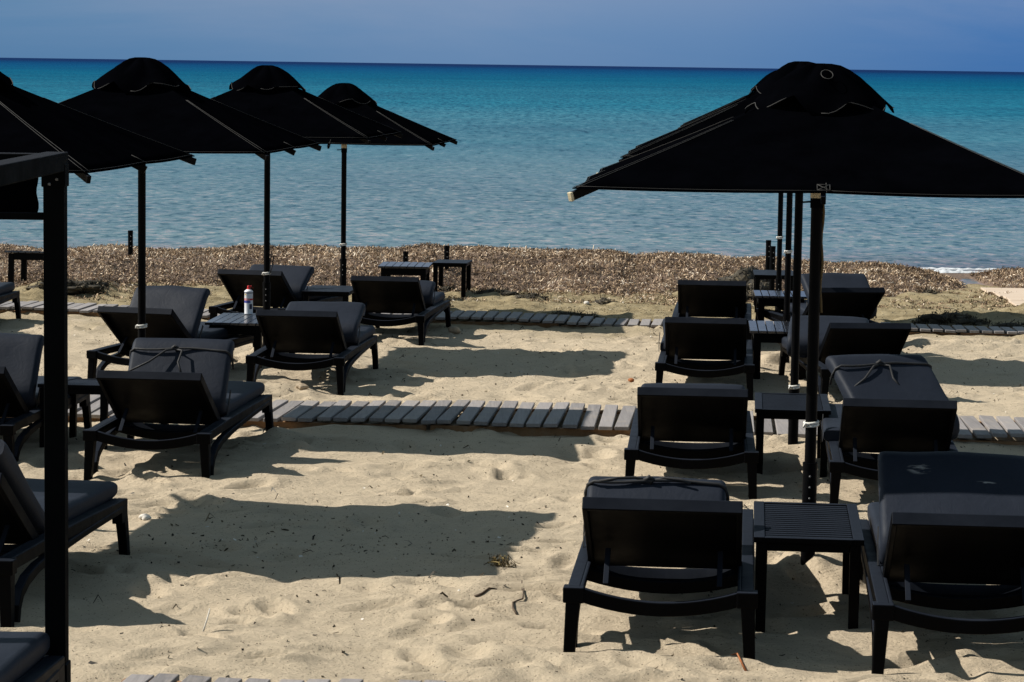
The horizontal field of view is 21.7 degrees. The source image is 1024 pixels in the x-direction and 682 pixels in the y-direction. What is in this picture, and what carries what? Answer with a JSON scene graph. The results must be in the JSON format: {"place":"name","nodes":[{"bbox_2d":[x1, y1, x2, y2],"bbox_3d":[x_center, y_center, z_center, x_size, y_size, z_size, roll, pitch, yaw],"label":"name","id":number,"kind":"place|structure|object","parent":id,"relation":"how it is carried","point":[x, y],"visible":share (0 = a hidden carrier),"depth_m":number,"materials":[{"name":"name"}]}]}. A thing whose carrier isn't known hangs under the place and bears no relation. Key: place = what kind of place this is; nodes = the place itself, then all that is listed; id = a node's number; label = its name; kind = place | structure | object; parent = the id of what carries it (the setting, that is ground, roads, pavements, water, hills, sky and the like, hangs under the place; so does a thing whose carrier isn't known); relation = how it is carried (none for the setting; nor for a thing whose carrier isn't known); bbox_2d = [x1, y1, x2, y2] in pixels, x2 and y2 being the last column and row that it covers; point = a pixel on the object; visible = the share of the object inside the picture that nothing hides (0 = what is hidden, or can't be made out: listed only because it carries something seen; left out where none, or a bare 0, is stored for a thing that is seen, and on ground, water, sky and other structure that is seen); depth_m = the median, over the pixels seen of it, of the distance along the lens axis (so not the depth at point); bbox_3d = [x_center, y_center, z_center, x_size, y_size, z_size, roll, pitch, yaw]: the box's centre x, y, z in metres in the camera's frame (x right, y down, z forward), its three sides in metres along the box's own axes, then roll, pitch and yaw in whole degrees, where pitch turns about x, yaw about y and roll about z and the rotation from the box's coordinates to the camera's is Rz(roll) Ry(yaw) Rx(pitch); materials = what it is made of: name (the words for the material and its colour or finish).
{"place":"outdoors","nodes":[
{"label":"outdoors","id":0,"kind":"place"},
{"bbox_2d":[0,280,1023,681],"bbox_3d":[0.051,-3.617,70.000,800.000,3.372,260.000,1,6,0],"label":"sand","id":1,"kind":"structure","parent":0,"point":[412,624],"depth_m":13.21,"materials":[{"name":"beige sand"}]},
{"bbox_2d":[0,291,20,318],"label":"sun lounger","id":2,"kind":"object","parent":1,"relation":"on","point":[14,296],"visible":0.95,"depth_m":26.09,"materials":[{"name":"black plastic"}]},
{"bbox_2d":[0,282,14,294],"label":"lounger mattress","id":3,"kind":"object","parent":2,"relation":"on","point":[6,287],"visible":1,"depth_m":25.96,"materials":[{"name":"fabric"}]},
{"bbox_2d":[0,152,70,681],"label":"cabana frame","id":4,"kind":"object","parent":1,"relation":"on","point":[21,174],"visible":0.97,"depth_m":8.74,"materials":[{"name":"black metal"}]},
{"bbox_2d":[5,251,67,282],"bbox_3d":[-5.424,-0.807,30.401,0.552,0.431,0.704,1,1,4],"label":"side table","id":5,"kind":"object","parent":1,"relation":"on","point":[22,256],"visible":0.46,"depth_m":30.10,"materials":[{"name":"black paint"}]},
{"bbox_2d":[16,655,64,681],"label":"sun lounger","id":6,"kind":"object","parent":1,"relation":"on","point":[47,668],"visible":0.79,"depth_m":8.63,"materials":[{"name":"black plastic"}]},
{"bbox_2d":[0,631,49,681],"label":"lounger mattress","id":7,"kind":"object","parent":6,"relation":"on","point":[22,654],"visible":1,"depth_m":8.54,"materials":[{"name":"fabric"}]},
{"bbox_2d":[0,366,91,461],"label":"sun lounger","id":8,"kind":"object","parent":1,"relation":"on","point":[16,410],"visible":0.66,"depth_m":16.21,"materials":[{"name":"black plastic"}]},
{"bbox_2d":[0,333,80,409],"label":"lounger mattress","id":9,"kind":"object","parent":8,"relation":"on","point":[20,357],"visible":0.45,"depth_m":16.60,"materials":[{"name":"fabric"}]},
{"bbox_2d":[0,473,129,626],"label":"sun lounger","id":10,"kind":"object","parent":1,"relation":"on","point":[22,541],"visible":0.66,"depth_m":11.12,"materials":[{"name":"black plastic"}]},
{"bbox_2d":[0,439,117,532],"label":"lounger mattress","id":11,"kind":"object","parent":10,"relation":"on","point":[84,496],"visible":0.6,"depth_m":11.82,"materials":[{"name":"fabric"}]},
{"bbox_2d":[24,276,109,292],"bbox_3d":[-4.833,-0.616,28.996,0.959,0.182,0.522,1,6,0],"label":"seaweed clump","id":12,"kind":"object","parent":1,"relation":"on","point":[89,286],"visible":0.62,"depth_m":28.89,"materials":[{"name":"brown plant"}]},
{"bbox_2d":[37,378,134,448],"bbox_3d":[-2.686,0.472,16.906,0.450,0.430,0.800,1,2,5],"label":"side table","id":13,"kind":"object","parent":1,"relation":"on","point":[76,386],"visible":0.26,"depth_m":16.54,"materials":[{"name":"black plastic"}]},
{"bbox_2d":[0,71,196,182],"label":"beach parasol","id":14,"kind":"object","parent":1,"relation":"on","point":[30,122],"visible":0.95,"depth_m":13.06,"materials":[{"name":"black fabric"}]},
{"bbox_2d":[128,230,132,254],"bbox_3d":[-4.647,-0.946,32.481,0.064,0.800,0.068,1,6,0],"label":"post","id":15,"kind":"object","parent":1,"relation":"on","point":[130,242],"visible":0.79,"depth_m":32.43,"materials":[{"name":"black metal"}]},
{"bbox_2d":[139,514,150,519],"bbox_3d":[-1.892,0.908,13.742,0.053,0.040,0.055,-4,8,-41],"label":"seashell","id":16,"kind":"object","parent":1,"relation":"on","point":[144,516],"visible":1,"depth_m":13.73,"materials":[{"name":"white"}]},
{"bbox_2d":[86,306,262,378],"bbox_3d":[-2.687,-0.011,21.527,0.752,0.657,1.948,2,6,15],"label":"sun lounger","id":17,"kind":"object","parent":1,"relation":"on","point":[121,323],"visible":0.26,"depth_m":20.83,"materials":[{"name":"black plastic"}]},
{"bbox_2d":[130,285,247,339],"bbox_3d":[-2.655,-0.244,21.843,0.641,0.467,1.261,2,6,15],"label":"lounger mattress","id":18,"kind":"object","parent":17,"relation":"on","point":[186,304],"visible":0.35,"depth_m":21.39,"materials":[{"name":"fabric"}]},
{"bbox_2d":[83,370,273,479],"bbox_3d":[-2.012,0.416,16.377,0.752,0.657,1.948,1,6,6],"label":"sun lounger","id":19,"kind":"object","parent":1,"relation":"on","point":[139,402],"visible":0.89,"depth_m":15.72,"materials":[{"name":"black plastic"}]},
{"bbox_2d":[128,338,264,416],"bbox_3d":[-1.974,0.181,16.686,0.650,0.465,1.259,1,6,6],"label":"lounger mattress","id":20,"kind":"object","parent":19,"relation":"on","point":[210,360],"visible":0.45,"depth_m":16.21,"materials":[{"name":"fabric"}]},
{"bbox_2d":[59,57,321,337],"bbox_3d":[-2.463,-0.511,17.745,2.079,2.739,2.079,1,6,5],"label":"beach parasol","id":21,"kind":"object","parent":1,"relation":"on","point":[155,100],"visible":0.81,"depth_m":17.27,"materials":[{"name":"black fabric"}]},
{"bbox_2d":[202,608,209,631],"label":"twig","id":22,"kind":"object","parent":1,"relation":"on","point":[206,621],"visible":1,"depth_m":10.59,"materials":[{"name":"beige wood"}]},
{"bbox_2d":[205,313,261,367],"bbox_3d":[-2.245,0.021,22.285,0.492,0.430,0.883,1,6,4],"label":"side table","id":23,"kind":"object","parent":1,"relation":"on","point":[234,323],"visible":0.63,"depth_m":21.87,"materials":[{"name":"black paint"}]},
{"bbox_2d":[244,285,252,313],"bbox_3d":[-2.229,-0.349,22.588,0.077,0.242,0.074,1,6,0],"label":"spray can","id":24,"kind":"object","parent":23,"relation":"on","point":[248,302],"visible":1,"depth_m":22.56,"materials":[{"name":"white paint"}]},
{"bbox_2d":[209,269,342,318],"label":"sun lounger","id":25,"kind":"object","parent":1,"relation":"on","point":[236,283],"visible":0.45,"depth_m":24.88,"materials":[{"name":"black plastic"}]},
{"bbox_2d":[249,264,330,300],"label":"lounger mattress","id":26,"kind":"object","parent":25,"relation":"on","point":[298,278],"visible":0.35,"depth_m":25.40,"materials":[{"name":"fabric"}]},
{"bbox_2d":[121,673,445,681],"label":"boardwalk","id":27,"kind":"structure","parent":1,"relation":"on","point":[161,677],"depth_m":9.44,"materials":[{"name":"grey wood"}]},
{"bbox_2d":[296,383,308,389],"bbox_3d":[-1.578,0.343,20.047,0.088,0.055,0.076,6,8,43],"label":"stone","id":28,"kind":"object","parent":1,"relation":"on","point":[300,386],"visible":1,"depth_m":20.02,"materials":[{"name":"stone"}]},
{"bbox_2d":[210,65,402,346],"bbox_3d":[-2.106,-0.985,22.924,2.079,2.759,2.079,1,6,5],"label":"beach parasol","id":29,"kind":"object","parent":1,"relation":"on","point":[274,95],"visible":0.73,"depth_m":22.48,"materials":[{"name":"black fabric"}]},
{"bbox_2d":[246,310,378,395],"bbox_3d":[-1.552,0.015,21.063,0.752,0.657,1.948,1,5,5],"label":"sun lounger","id":30,"kind":"object","parent":1,"relation":"on","point":[287,335],"visible":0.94,"depth_m":20.40,"materials":[{"name":"black plastic"}]},
{"bbox_2d":[286,301,374,345],"bbox_3d":[-1.482,-0.159,21.470,0.641,0.335,1.076,1,5,5],"label":"lounger mattress","id":31,"kind":"object","parent":30,"relation":"on","point":[350,315],"visible":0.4,"depth_m":21.23,"materials":[{"name":"fabric"}]},
{"bbox_2d":[302,285,355,301],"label":"side table","id":32,"kind":"object","parent":1,"relation":"on","point":[344,292],"visible":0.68,"depth_m":25.18,"materials":[{"name":"black paint"}]},
{"bbox_2d":[310,83,457,285],"bbox_3d":[-1.702,-1.292,26.963,2.079,2.624,2.079,1,6,5],"label":"beach parasol","id":33,"kind":"object","parent":1,"relation":"on","point":[353,98],"visible":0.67,"depth_m":26.62,"materials":[{"name":"black fabric"}]},
{"bbox_2d":[350,276,450,345],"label":"sun lounger","id":34,"kind":"object","parent":1,"relation":"on","point":[402,298],"visible":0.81,"depth_m":24.40,"materials":[{"name":"black plastic"}]},
{"bbox_2d":[419,280,444,306],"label":"lounger mattress","id":35,"kind":"object","parent":34,"relation":"on","point":[431,297],"visible":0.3,"depth_m":25.11,"materials":[{"name":"fabric"}]},
{"bbox_2d":[378,262,432,280],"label":"side table","id":36,"kind":"object","parent":1,"relation":"on","point":[421,270],"visible":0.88,"depth_m":28.92,"materials":[{"name":"black paint"}]},
{"bbox_2d":[403,251,407,261],"bbox_3d":[-1.260,-0.724,31.494,0.064,0.670,0.068,1,6,0],"label":"umbrella socket","id":37,"kind":"object","parent":1,"relation":"on","point":[405,256],"visible":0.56,"depth_m":31.44,"materials":[{"name":"black paint"}]},
{"bbox_2d":[444,246,449,270],"bbox_3d":[-0.770,-0.742,31.290,0.064,0.750,0.068,1,6,0],"label":"umbrella socket","id":38,"kind":"object","parent":1,"relation":"on","point":[446,252],"visible":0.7,"depth_m":31.24,"materials":[{"name":"black paint"}]},
{"bbox_2d":[433,259,471,296],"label":"side table","id":39,"kind":"object","parent":1,"relation":"on","point":[465,265],"visible":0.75,"depth_m":29.72,"materials":[{"name":"black paint"}]},
{"bbox_2d":[448,326,460,333],"bbox_3d":[-0.550,-0.105,25.324,0.112,0.072,0.109,-1,6,-17],"label":"stone","id":40,"kind":"object","parent":1,"relation":"on","point":[454,329],"visible":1,"depth_m":25.29,"materials":[{"name":"stone"}]},
{"bbox_2d":[474,587,496,596],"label":"twig","id":41,"kind":"object","parent":1,"relation":"on","point":[482,593],"visible":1,"depth_m":11.57,"materials":[{"name":"brown wood"}]},
{"bbox_2d":[471,286,520,295],"bbox_3d":[-0.170,-0.544,29.900,0.584,0.143,0.377,1,6,0],"label":"seaweed clump","id":42,"kind":"object","parent":1,"relation":"on","point":[503,292],"visible":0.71,"depth_m":29.88,"materials":[{"name":"brown plant"}]},
{"bbox_2d":[484,553,519,567],"bbox_3d":[-0.044,1.022,12.218,0.174,0.096,0.167,4,7,26],"label":"seaweed tuft","id":43,"kind":"object","parent":1,"relation":"on","point":[501,563],"visible":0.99,"depth_m":12.21,"materials":[{"name":"brown plant"}]},
{"bbox_2d":[0,241,1023,310],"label":"seagrass bank","id":44,"kind":"structure","parent":1,"relation":"on","point":[610,271],"depth_m":31.87,"materials":[{"name":"brown plant"}]},
{"bbox_2d":[75,279,154,285],"bbox_3d":[-4.610,-0.626,30.519,1.373,0.167,0.505,1,6,0],"label":"seaweed clump","id":45,"kind":"object","parent":44,"relation":"on","point":[115,282],"visible":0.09,"depth_m":30.44,"materials":[{"name":"brown plant"}]},
{"bbox_2d":[438,284,458,291],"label":"seaweed clump","id":46,"kind":"object","parent":44,"relation":"on","point":[446,288],"visible":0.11,"depth_m":30.32,"materials":[{"name":"brown plant"}]},
{"bbox_2d":[716,264,768,300],"bbox_3d":[2.609,-0.684,30.306,0.817,0.425,1.038,1,6,0],"label":"seaweed clump","id":47,"kind":"object","parent":44,"relation":"on","point":[743,274],"visible":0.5,"depth_m":30.16,"materials":[{"name":"brown plant"}]},
{"bbox_2d":[0,395,1023,445],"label":"boardwalk","id":48,"kind":"structure","parent":1,"relation":"on","point":[306,413],"depth_m":18.10,"materials":[{"name":"grey wood"}]},
{"bbox_2d":[0,301,1023,335],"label":"boardwalk","id":49,"kind":"structure","parent":1,"relation":"on","point":[88,309],"depth_m":26.36,"materials":[{"name":"grey wood"}]},
{"bbox_2d":[11,284,1023,681],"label":"beach debris","id":50,"kind":"object","parent":1,"relation":"on","point":[441,468],"visible":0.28,"depth_m":14.44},
{"bbox_2d":[512,580,523,614],"bbox_3d":[0.033,1.107,11.505,0.034,0.057,0.543,1,6,5],"label":"twig","id":51,"kind":"object","parent":1,"relation":"on","point":[513,608],"visible":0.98,"depth_m":11.37,"materials":[{"name":"brown wood"}]},
{"bbox_2d":[513,290,550,299],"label":"seaweed clump","id":52,"kind":"object","parent":1,"relation":"on","point":[531,295],"visible":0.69,"depth_m":29.42,"materials":[{"name":"brown plant"}]},
{"bbox_2d":[549,308,605,318],"bbox_3d":[0.596,-0.268,27.361,0.754,0.149,0.267,1,6,0],"label":"seaweed clump","id":53,"kind":"object","parent":1,"relation":"on","point":[581,314],"visible":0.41,"depth_m":27.34,"materials":[{"name":"black plant"}]},
{"bbox_2d":[592,294,619,304],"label":"seaweed clump","id":54,"kind":"object","parent":1,"relation":"on","point":[603,300],"visible":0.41,"depth_m":29.23,"materials":[{"name":"brown plant"}]},
{"bbox_2d":[563,497,757,658],"bbox_3d":[0.657,0.844,11.239,0.752,0.657,1.948,1,6,5],"label":"sun lounger","id":55,"kind":"object","parent":1,"relation":"on","point":[714,539],"visible":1,"depth_m":10.57,"materials":[{"name":"black plastic"}]},
{"bbox_2d":[583,475,729,546],"bbox_3d":[0.642,0.673,11.590,0.610,0.327,1.198,1,6,5],"label":"lounger mattress","id":56,"kind":"object","parent":55,"relation":"on","point":[655,487],"visible":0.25,"depth_m":11.12,"materials":[{"name":"fabric"}]},
{"bbox_2d":[624,387,758,498],"bbox_3d":[1.072,0.506,15.863,0.752,0.657,1.948,1,5,4],"label":"sun lounger","id":57,"kind":"object","parent":1,"relation":"on","point":[662,415],"visible":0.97,"depth_m":15.20,"materials":[{"name":"black plastic"}]},
{"bbox_2d":[641,383,746,425],"bbox_3d":[1.100,0.357,16.223,0.641,0.284,1.178,1,5,4],"label":"lounger mattress","id":58,"kind":"object","parent":57,"relation":"on","point":[703,385],"visible":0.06,"depth_m":15.81,"materials":[{"name":"fabric"}]},
{"bbox_2d":[655,317,754,400],"bbox_3d":[1.542,0.061,21.091,0.752,0.657,1.948,1,6,5],"label":"sun lounger","id":59,"kind":"object","parent":1,"relation":"on","point":[727,343],"visible":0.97,"depth_m":20.42,"materials":[{"name":"black plastic"}]},
{"bbox_2d":[659,318,665,350],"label":"lounger mattress","id":60,"kind":"object","parent":59,"relation":"on","point":[662,346],"visible":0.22,"depth_m":20.93,"materials":[{"name":"fabric"}]},
{"bbox_2d":[672,280,752,339],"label":"sun lounger","id":61,"kind":"object","parent":1,"relation":"on","point":[705,298],"visible":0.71,"depth_m":24.38,"materials":[{"name":"black plastic"}]},
{"bbox_2d":[619,61,812,444],"bbox_3d":[1.801,-0.396,16.846,2.179,2.729,2.179,1,6,5],"label":"beach parasol","id":62,"kind":"object","parent":1,"relation":"on","point":[734,110],"visible":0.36,"depth_m":16.79,"materials":[{"name":"black fabric"}]},
{"bbox_2d":[678,70,783,310],"bbox_3d":[2.719,-1.337,27.002,2.079,2.809,2.079,1,6,5],"label":"beach parasol","id":63,"kind":"object","parent":1,"relation":"on","point":[778,278],"visible":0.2,"depth_m":27.00,"materials":[{"name":"black paint"}]},
{"bbox_2d":[731,652,746,670],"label":"twig","id":64,"kind":"object","parent":1,"relation":"on","point":[742,664],"visible":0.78,"depth_m":10.25,"materials":[{"name":"brown wood"}]},
{"bbox_2d":[727,90,792,362],"bbox_3d":[2.348,-0.918,22.622,2.079,2.789,2.079,1,6,5],"label":"beach parasol","id":65,"kind":"object","parent":1,"relation":"on","point":[788,250],"visible":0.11,"depth_m":22.63,"materials":[{"name":"black paint"}]},
{"bbox_2d":[765,240,770,281],"bbox_3d":[2.981,-0.740,31.084,0.064,0.870,0.068,1,6,0],"label":"umbrella socket","id":66,"kind":"object","parent":1,"relation":"on","point":[767,258],"visible":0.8,"depth_m":31.03,"materials":[{"name":"black paint"}]},
{"bbox_2d":[769,246,775,290],"bbox_3d":[2.894,-0.611,29.690,0.064,0.890,0.068,1,6,0],"label":"post","id":67,"kind":"object","parent":1,"relation":"on","point":[772,266],"visible":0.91,"depth_m":29.64,"materials":[{"name":"black paint"}]},
{"bbox_2d":[753,270,792,312],"bbox_3d":[2.808,-0.519,28.555,0.450,0.430,0.720,1,6,4],"label":"side table","id":68,"kind":"object","parent":1,"relation":"on","point":[763,274],"visible":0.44,"depth_m":28.23,"materials":[{"name":"black paint"}]},
{"bbox_2d":[748,321,805,378],"bbox_3d":[2.205,0.090,22.064,0.492,0.430,0.883,1,6,4],"label":"side table","id":69,"kind":"object","parent":1,"relation":"on","point":[766,332],"visible":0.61,"depth_m":21.67,"materials":[{"name":"black paint"}]},
{"bbox_2d":[753,290,806,320],"bbox_3d":[2.555,-0.240,25.451,0.492,0.430,0.883,1,5,4],"label":"side table","id":70,"kind":"object","parent":1,"relation":"on","point":[768,298],"visible":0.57,"depth_m":25.05,"materials":[{"name":"black paint"}]},
{"bbox_2d":[755,392,830,476],"bbox_3d":[1.702,0.581,16.263,0.450,0.430,0.800,1,6,5],"label":"side table","id":71,"kind":"object","parent":1,"relation":"on","point":[780,406],"visible":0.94,"depth_m":15.91,"materials":[{"name":"black plastic"}]},
{"bbox_2d":[567,63,1023,564],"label":"beach parasol","id":72,"kind":"object","parent":1,"relation":"on","point":[817,131],"visible":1,"depth_m":11.29,"materials":[{"name":"black fabric"}]},
{"bbox_2d":[754,501,863,632],"bbox_3d":[1.251,0.973,11.354,0.450,0.430,0.800,1,7,5],"label":"side table","id":73,"kind":"object","parent":1,"relation":"on","point":[809,527],"visible":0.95,"depth_m":11.05,"materials":[{"name":"black plastic"}]},
{"bbox_2d":[755,288,884,324],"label":"sun lounger","id":74,"kind":"object","parent":1,"relation":"on","point":[859,302],"visible":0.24,"depth_m":23.83,"materials":[{"name":"black plastic"}]},
{"bbox_2d":[776,273,876,318],"bbox_3d":[2.920,-0.444,24.821,0.641,0.418,1.260,0,6,-10],"label":"lounger mattress","id":75,"kind":"object","parent":74,"relation":"on","point":[844,280],"visible":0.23,"depth_m":24.49,"materials":[{"name":"fabric"}]},
{"bbox_2d":[778,323,910,395],"bbox_3d":[2.636,0.098,21.034,0.752,0.657,1.948,0,6,-4],"label":"sun lounger","id":76,"kind":"object","parent":1,"relation":"on","point":[861,338],"visible":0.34,"depth_m":20.32,"materials":[{"name":"black plastic"}]},
{"bbox_2d":[778,315,868,357],"bbox_3d":[2.474,-0.058,21.318,0.728,0.314,1.309,0,6,-4],"label":"lounger mattress","id":77,"kind":"object","parent":76,"relation":"on","point":[825,321],"visible":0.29,"depth_m":20.98,"materials":[{"name":"fabric"}]},
{"bbox_2d":[825,398,957,503],"bbox_3d":[2.201,0.558,15.532,0.752,0.657,1.948,1,6,5],"label":"sun lounger","id":78,"kind":"object","parent":1,"relation":"on","point":[870,426],"visible":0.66,"depth_m":14.87,"materials":[{"name":"black plastic"}]},
{"bbox_2d":[820,354,959,441],"bbox_3d":[2.225,0.315,15.801,0.791,0.495,1.341,1,6,5],"label":"lounger mattress","id":79,"kind":"object","parent":78,"relation":"on","point":[887,376],"visible":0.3,"depth_m":15.51,"materials":[{"name":"fabric"}]},
{"bbox_2d":[894,286,939,293],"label":"seaweed clump","id":80,"kind":"object","parent":1,"relation":"on","point":[931,290],"visible":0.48,"depth_m":31.16,"materials":[{"name":"brown plant"}]},
{"bbox_2d":[860,512,1023,674],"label":"sun lounger","id":81,"kind":"object","parent":1,"relation":"on","point":[929,550],"visible":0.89,"depth_m":10.40,"materials":[{"name":"black plastic"}]},
{"bbox_2d":[867,451,1023,565],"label":"lounger mattress","id":82,"kind":"object","parent":81,"relation":"on","point":[954,482],"visible":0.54,"depth_m":10.96,"materials":[{"name":"fabric"}]},
{"bbox_2d":[911,308,991,325],"bbox_3d":[4.533,-0.223,27.260,0.949,0.237,0.554,1,6,0],"label":"seaweed clump","id":83,"kind":"object","parent":1,"relation":"on","point":[950,319],"visible":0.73,"depth_m":27.16,"materials":[{"name":"black plant"}]},
{"bbox_2d":[981,287,1023,305],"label":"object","id":84,"kind":"structure","parent":1,"relation":"on","point":[1014,297],"depth_m":30.66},
{"bbox_2d":[987,319,1023,327],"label":"seaweed clump","id":85,"kind":"object","parent":1,"relation":"on","point":[1011,324],"visible":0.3,"depth_m":26.91,"materials":[{"name":"black plant"}]},
{"bbox_2d":[0,58,1023,284],"bbox_3d":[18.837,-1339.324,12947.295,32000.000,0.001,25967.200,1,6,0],"label":"sea","id":86,"kind":"structure","parent":0,"point":[525,155],"depth_m":59.09,"materials":[{"name":"liquid"}]},
{"bbox_2d":[922,267,996,272],"bbox_3d":[5.714,-0.945,35.260,2.000,0.044,1.001,1,6,0],"label":"foam","id":87,"kind":"object","parent":86,"relation":"on","point":[949,270],"visible":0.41,"depth_m":35.57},
{"bbox_2d":[0,0,1023,71],"label":"sky","id":88,"kind":"structure","parent":0,"point":[918,35],"materials":[{"name":"blue"}]}
]}

